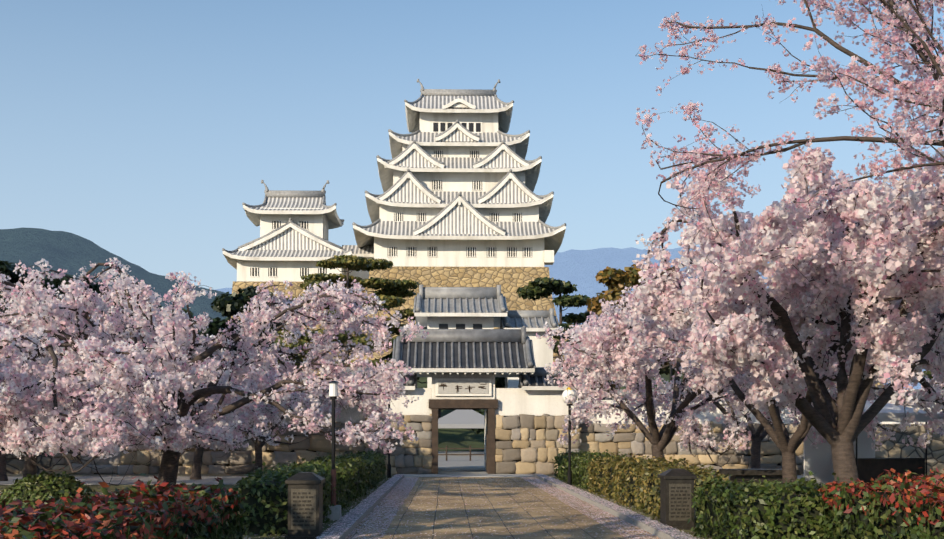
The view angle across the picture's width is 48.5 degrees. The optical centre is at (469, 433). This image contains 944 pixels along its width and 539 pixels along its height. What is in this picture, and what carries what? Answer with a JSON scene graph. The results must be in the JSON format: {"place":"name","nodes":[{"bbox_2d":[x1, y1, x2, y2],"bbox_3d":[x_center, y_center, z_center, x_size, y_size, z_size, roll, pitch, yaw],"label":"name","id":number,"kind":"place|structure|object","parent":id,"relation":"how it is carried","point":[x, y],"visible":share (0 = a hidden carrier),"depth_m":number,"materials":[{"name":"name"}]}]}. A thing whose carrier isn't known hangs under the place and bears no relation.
{"place":"outdoors","nodes":[
{"label":"outdoors","id":0,"kind":"place"},
{"bbox_2d":[0,227,228,339],"bbox_3d":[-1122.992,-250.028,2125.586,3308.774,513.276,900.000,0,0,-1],"label":"hills","id":1,"kind":"structure","parent":0,"point":[71,253],"depth_m":2474.36,"materials":[{"name":"green plant"}]},
{"bbox_2d":[0,471,939,509],"bbox_3d":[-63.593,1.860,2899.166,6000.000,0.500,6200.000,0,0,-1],"label":"ground","id":2,"kind":"structure","parent":0,"point":[83,475],"depth_m":40.45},
{"bbox_2d":[0,470,95,508],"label":"round shrub","id":3,"kind":"object","parent":2,"relation":"on","point":[43,486],"visible":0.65,"depth_m":20.52,"materials":[{"name":"green plant"}]},
{"bbox_2d":[0,361,143,480],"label":"cherry tree","id":4,"kind":"object","parent":2,"relation":"on","point":[3,476],"depth_m":35.40,"materials":[{"name":"pink plant"}]},
{"bbox_2d":[1,349,250,480],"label":"cherry tree","id":5,"kind":"object","parent":2,"relation":"on","point":[28,469],"depth_m":30.56,"materials":[{"name":"pink plant"}]},
{"bbox_2d":[0,318,270,485],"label":"cherry tree","id":6,"kind":"object","parent":2,"relation":"on","point":[121,421],"visible":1,"depth_m":20.64,"materials":[{"name":"pink plant"}]},
{"bbox_2d":[72,346,313,479],"bbox_3d":[-10.484,-0.578,36.792,10.239,4.729,6.981,0,0,-29],"label":"cherry tree","id":7,"kind":"object","parent":2,"relation":"on","point":[198,455],"visible":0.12,"depth_m":36.44,"materials":[{"name":"pink plant"}]},
{"bbox_2d":[0,257,428,485],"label":"cherry tree","id":8,"kind":"object","parent":2,"relation":"on","point":[136,319],"visible":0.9,"depth_m":26.55,"materials":[{"name":"pink plant"}]},
{"bbox_2d":[191,348,384,474],"bbox_3d":[-8.676,-0.733,39.039,7.705,5.025,8.985,0,0,31],"label":"cherry tree","id":9,"kind":"object","parent":2,"relation":"on","point":[252,375],"visible":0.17,"depth_m":38.75,"materials":[{"name":"pink plant"}]},
{"bbox_2d":[0,477,712,538],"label":"verge grass","id":10,"kind":"structure","parent":2,"relation":"on","point":[344,511],"depth_m":24.25,"materials":[{"name":"green plant"}]},
{"bbox_2d":[0,494,48,523],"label":"hedge","id":11,"kind":"object","parent":10,"relation":"on","point":[3,505],"visible":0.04,"depth_m":10.42,"materials":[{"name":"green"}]},
{"bbox_2d":[0,473,250,538],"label":"hedge","id":12,"kind":"object","parent":10,"relation":"on","point":[163,510],"visible":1,"depth_m":10.64,"materials":[{"name":"red plant"}]},
{"bbox_2d":[233,460,341,535],"bbox_3d":[-3.194,1.050,18.660,1.690,1.189,5.072,0,0,-1],"label":"hedge","id":13,"kind":"object","parent":10,"relation":"on","point":[265,492],"visible":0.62,"depth_m":16.50,"materials":[{"name":"green plant"}]},
{"bbox_2d":[285,472,324,538],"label":"sign pedestal","id":14,"kind":"object","parent":10,"relation":"on","point":[305,505],"visible":1,"depth_m":15.77,"materials":[{"name":"grey stone"}]},
{"bbox_2d":[243,478,389,538],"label":"fallen petals","id":15,"kind":"object","parent":10,"relation":"on","point":[324,520],"visible":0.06,"depth_m":19.13,"materials":[{"name":"pink plant"}]},
{"bbox_2d":[293,456,359,508],"bbox_3d":[-3.284,1.071,23.139,1.613,1.159,4.478,0,0,-1],"label":"hedge","id":16,"kind":"object","parent":10,"relation":"on","point":[346,490],"visible":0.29,"depth_m":23.14,"materials":[{"name":"green plant"}]},
{"bbox_2d":[325,381,341,519],"bbox_3d":[-2.513,0.315,19.413,0.280,2.590,0.280,0,0,-1],"label":"path lamp","id":17,"kind":"object","parent":10,"relation":"on","point":[335,514],"visible":0.9,"depth_m":19.37,"materials":[{"name":"metal"}]},
{"bbox_2d":[302,453,376,498],"bbox_3d":[-3.402,1.040,27.636,1.692,1.220,4.901,0,0,-1],"label":"hedge","id":18,"kind":"object","parent":10,"relation":"on","point":[363,472],"visible":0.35,"depth_m":27.30,"materials":[{"name":"green plant"}]},
{"bbox_2d":[336,451,381,487],"bbox_3d":[-3.478,1.082,31.924,1.649,1.134,4.243,0,0,-1],"label":"hedge","id":19,"kind":"object","parent":10,"relation":"on","point":[375,470],"visible":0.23,"depth_m":31.63,"materials":[{"name":"green plant"}]},
{"bbox_2d":[345,449,387,482],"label":"hedge","id":20,"kind":"object","parent":10,"relation":"on","point":[381,458],"visible":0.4,"depth_m":35.42,"materials":[{"name":"green plant"}]},
{"bbox_2d":[387,382,390,477],"bbox_3d":[-2.905,-0.219,38.059,0.480,3.657,0.480,0,0,-1],"label":"globe lamp","id":21,"kind":"object","parent":10,"relation":"on","point":[388,470],"visible":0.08,"depth_m":38.02,"materials":[{"name":"black metal"}]},
{"bbox_2d":[562,387,577,484],"bbox_3d":[3.013,0.106,31.438,0.480,3.007,0.480,0,0,-1],"label":"globe lamp","id":22,"kind":"object","parent":10,"relation":"on","point":[572,392],"visible":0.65,"depth_m":31.40,"materials":[{"name":"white metal"}]},
{"bbox_2d":[552,450,600,481],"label":"hedge","id":23,"kind":"object","parent":10,"relation":"on","point":[560,461],"visible":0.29,"depth_m":35.97,"materials":[{"name":"green plant"}]},
{"bbox_2d":[562,450,627,489],"bbox_3d":[3.884,1.062,31.952,1.691,1.176,4.866,0,0,-1],"label":"hedge","id":24,"kind":"object","parent":10,"relation":"on","point":[579,460],"visible":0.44,"depth_m":31.26,"materials":[{"name":"green plant"}]},
{"bbox_2d":[583,453,646,499],"bbox_3d":[3.950,1.056,27.425,1.736,1.189,4.699,0,0,-1],"label":"hedge","id":25,"kind":"object","parent":10,"relation":"on","point":[600,475],"visible":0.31,"depth_m":27.35,"materials":[{"name":"green plant"}]},
{"bbox_2d":[536,474,711,538],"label":"fallen petals","id":26,"kind":"object","parent":10,"relation":"on","point":[643,509],"visible":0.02,"depth_m":21.94,"materials":[{"name":"pink plant"}]},
{"bbox_2d":[607,453,693,509],"bbox_3d":[4.077,1.040,23.469,1.791,1.219,3.728,0,0,-1],"label":"hedge","id":27,"kind":"object","parent":10,"relation":"on","point":[624,486],"visible":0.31,"depth_m":23.21,"materials":[{"name":"green plant"}]},
{"bbox_2d":[658,469,696,529],"bbox_3d":[3.498,1.100,17.645,0.550,1.020,0.550,0,0,-1],"label":"sign pedestal","id":28,"kind":"object","parent":10,"relation":"on","point":[676,497],"visible":1,"depth_m":17.41,"materials":[{"name":"grey stone"}]},
{"bbox_2d":[632,459,729,519],"bbox_3d":[4.116,1.084,20.527,1.639,1.130,2.996,0,0,-1],"label":"hedge","id":29,"kind":"object","parent":10,"relation":"on","point":[649,492],"visible":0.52,"depth_m":20.52,"materials":[{"name":"green plant"}]},
{"bbox_2d":[694,501,697,522],"bbox_3d":[3.874,1.250,18.704,0.324,0.735,0.713,0,0,-1],"label":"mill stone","id":30,"kind":"object","parent":10,"relation":"on","point":[695,513],"visible":0.02,"depth_m":18.40,"materials":[{"name":"grey stone"}]},
{"bbox_2d":[687,470,831,538],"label":"hedge","id":31,"kind":"object","parent":10,"relation":"on","point":[766,509],"visible":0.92,"depth_m":14.49,"materials":[{"name":"green plant"}]},
{"bbox_2d":[375,351,392,361],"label":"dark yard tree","id":32,"kind":"object","parent":2,"relation":"on","point":[389,356],"depth_m":86.39,"materials":[{"name":"green plant"}]},
{"bbox_2d":[397,472,534,476],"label":"threshold paving","id":33,"kind":"structure","parent":2,"relation":"on","point":[462,474],"depth_m":39.69,"materials":[{"name":"grey stone"}]},
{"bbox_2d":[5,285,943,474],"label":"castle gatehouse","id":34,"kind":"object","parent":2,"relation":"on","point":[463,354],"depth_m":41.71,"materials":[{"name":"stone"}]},
{"bbox_2d":[468,377,504,433],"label":"dark yard tree","id":35,"kind":"object","parent":2,"relation":"on","point":[499,382],"visible":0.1,"depth_m":84.89,"materials":[{"name":"green plant"}]},
{"bbox_2d":[586,264,681,388],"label":"autumn tree","id":36,"kind":"object","parent":2,"relation":"on","point":[614,280],"visible":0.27,"depth_m":69.61,"materials":[{"name":"yellow plant"}]},
{"bbox_2d":[536,306,851,466],"bbox_3d":[6.588,-0.960,29.156,9.221,5.450,10.771,0,0,-1],"label":"cherry tree","id":37,"kind":"object","parent":2,"relation":"on","point":[680,414],"visible":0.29,"depth_m":29.24,"materials":[{"name":"pink plant"}]},
{"bbox_2d":[568,316,836,468],"bbox_3d":[9.166,-1.453,37.203,9.892,6.454,9.573,0,0,28],"label":"cherry tree","id":38,"kind":"object","parent":2,"relation":"on","point":[757,437],"visible":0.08,"depth_m":36.90,"materials":[{"name":"pink plant"}]},
{"bbox_2d":[565,255,943,493],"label":"cherry tree","id":39,"kind":"object","parent":2,"relation":"on","point":[786,444],"visible":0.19,"depth_m":24.39,"materials":[{"name":"pink plant"}]},
{"bbox_2d":[719,469,800,490],"bbox_3d":[7.906,1.290,28.645,2.000,0.640,1.000,0,0,-1],"label":"stone bench","id":40,"kind":"object","parent":2,"relation":"on","point":[739,475],"visible":0.36,"depth_m":28.37,"materials":[{"name":"grey stone"}]},
{"bbox_2d":[627,142,943,483],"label":"cherry tree","id":41,"kind":"object","parent":2,"relation":"on","point":[826,250],"visible":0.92,"depth_m":17.14,"materials":[{"name":"pink plant"}]},
{"bbox_2d":[635,0,943,261],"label":"cherry tree","id":42,"kind":"object","parent":2,"relation":"on","point":[923,49],"visible":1,"depth_m":14.47,"materials":[{"name":"pink plant"}]},
{"bbox_2d":[674,247,943,435],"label":"cherry tree","id":43,"kind":"object","parent":2,"relation":"on","point":[925,384],"visible":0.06,"depth_m":26.34,"materials":[{"name":"pink plant"}]},
{"bbox_2d":[812,467,943,538],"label":"hedge","id":44,"kind":"object","parent":2,"relation":"on","point":[906,505],"visible":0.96,"depth_m":12.50,"materials":[{"name":"plant"}]},
{"bbox_2d":[874,374,943,409],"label":"cherry tree","id":45,"kind":"object","parent":2,"relation":"on","point":[940,385],"visible":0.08,"depth_m":32.66,"materials":[{"name":"pink plant"}]},
{"bbox_2d":[923,353,943,388],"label":"dark tree","id":46,"kind":"object","parent":2,"relation":"on","point":[929,374],"visible":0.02,"depth_m":66.96,"materials":[{"name":"green plant"}]},
{"bbox_2d":[0,451,942,484],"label":"gravel ground","id":47,"kind":"structure","parent":0,"point":[460,463],"depth_m":39.16,"materials":[{"name":"grey gravel"}]},
{"bbox_2d":[0,261,59,317],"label":"dark tree","id":48,"kind":"object","parent":47,"relation":"on","point":[7,268],"visible":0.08,"depth_m":56.70,"materials":[{"name":"green plant"}]},
{"bbox_2d":[53,274,157,356],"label":"dark tree","id":49,"kind":"object","parent":47,"relation":"on","point":[94,287],"depth_m":60.11,"materials":[{"name":"green plant"}]},
{"bbox_2d":[156,305,193,320],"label":"dark tree","id":50,"kind":"object","parent":47,"relation":"on","point":[185,311],"depth_m":65.57,"materials":[{"name":"green plant"}]},
{"bbox_2d":[190,285,288,384],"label":"dark tree","id":51,"kind":"object","parent":47,"relation":"on","point":[230,305],"visible":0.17,"depth_m":70.12,"materials":[{"name":"green plant"}]},
{"bbox_2d":[438,410,483,428],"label":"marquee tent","id":52,"kind":"object","parent":47,"relation":"on","point":[464,419],"visible":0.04,"depth_m":75.89,"materials":[{"name":"grey fabric"}]},
{"bbox_2d":[438,446,483,460],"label":"yard fence","id":53,"kind":"object","parent":47,"relation":"on","point":[446,448],"visible":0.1,"depth_m":61.83,"materials":[{"name":"brown wood"}]},
{"bbox_2d":[644,270,701,380],"bbox_3d":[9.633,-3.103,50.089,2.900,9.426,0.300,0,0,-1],"label":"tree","id":54,"kind":"object","parent":47,"relation":"on","point":[670,364],"visible":0.04,"depth_m":50.03,"materials":[{"name":"green plant"}]},
{"bbox_2d":[804,400,939,486],"bbox_3d":[11.807,0.285,31.019,3.200,2.650,2.450,0,0,-26],"label":"stall","id":55,"kind":"object","parent":47,"relation":"on","point":[818,462],"visible":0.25,"depth_m":30.85,"materials":[{"name":"white"}]},
{"bbox_2d":[0,0,943,289],"label":"sky","id":56,"kind":"structure","parent":0,"point":[141,131],"materials":[{"name":"blue"}]},
{"bbox_2d":[345,477,660,538],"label":"path","id":57,"kind":"structure","parent":0,"point":[559,527],"depth_m":20.75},
{"bbox_2d":[347,477,418,538],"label":"fallen petals","id":58,"kind":"object","parent":57,"relation":"on","point":[396,498],"visible":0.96,"depth_m":21.74,"materials":[{"name":"pink plant"}]},
{"bbox_2d":[352,478,635,538],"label":"path petals","id":59,"kind":"object","parent":57,"relation":"on","point":[482,507],"depth_m":21.49,"materials":[{"name":"pink plant"}]},
{"bbox_2d":[319,474,694,538],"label":"kerb","id":60,"kind":"structure","parent":57,"relation":"on","point":[657,532],"depth_m":19.49,"materials":[{"name":"stone"}]},
{"bbox_2d":[316,474,402,538],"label":"fallen petals","id":61,"kind":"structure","parent":60,"relation":"on","point":[372,498],"depth_m":20.56,"materials":[{"name":"pink plant"}]},
{"bbox_2d":[522,477,659,538],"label":"fallen petals","id":62,"kind":"object","parent":57,"relation":"on","point":[573,501],"visible":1,"depth_m":21.47,"materials":[{"name":"pink plant"}]},
{"bbox_2d":[417,373,686,450],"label":"castle hill","id":63,"kind":"structure","parent":0,"point":[457,438],"depth_m":104.08,"materials":[{"name":"green plant"}]},
{"bbox_2d":[263,318,318,370],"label":"pine tree","id":64,"kind":"object","parent":63,"relation":"on","point":[299,356],"visible":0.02,"depth_m":101.98,"materials":[{"name":"green plant"}]},
{"bbox_2d":[268,254,426,375],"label":"pine tree","id":65,"kind":"object","parent":63,"relation":"on","point":[396,291],"visible":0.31,"depth_m":90.44,"materials":[{"name":"green plant"}]},
{"bbox_2d":[398,335,440,418],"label":"pine tree","id":66,"kind":"object","parent":63,"relation":"on","point":[439,413],"depth_m":107.86,"materials":[{"name":"green plant"}]},
{"bbox_2d":[222,79,883,387],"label":"castle","id":67,"kind":"structure","parent":63,"relation":"on","point":[458,202],"depth_m":160.11,"materials":[{"name":"paint"}]},
{"bbox_2d":[516,277,644,366],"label":"pine tree","id":68,"kind":"object","parent":63,"relation":"on","point":[538,288],"visible":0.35,"depth_m":89.58,"materials":[{"name":"green plant"}]},
{"bbox_2d":[591,304,681,388],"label":"pine tree","id":69,"kind":"object","parent":63,"relation":"on","point":[666,370],"visible":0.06,"depth_m":93.64,"materials":[{"name":"green plant"}]},
{"bbox_2d":[216,246,926,388],"bbox_3d":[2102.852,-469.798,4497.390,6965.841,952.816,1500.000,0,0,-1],"label":"hills","id":70,"kind":"structure","parent":0,"point":[580,268],"depth_m":4988.64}
]}

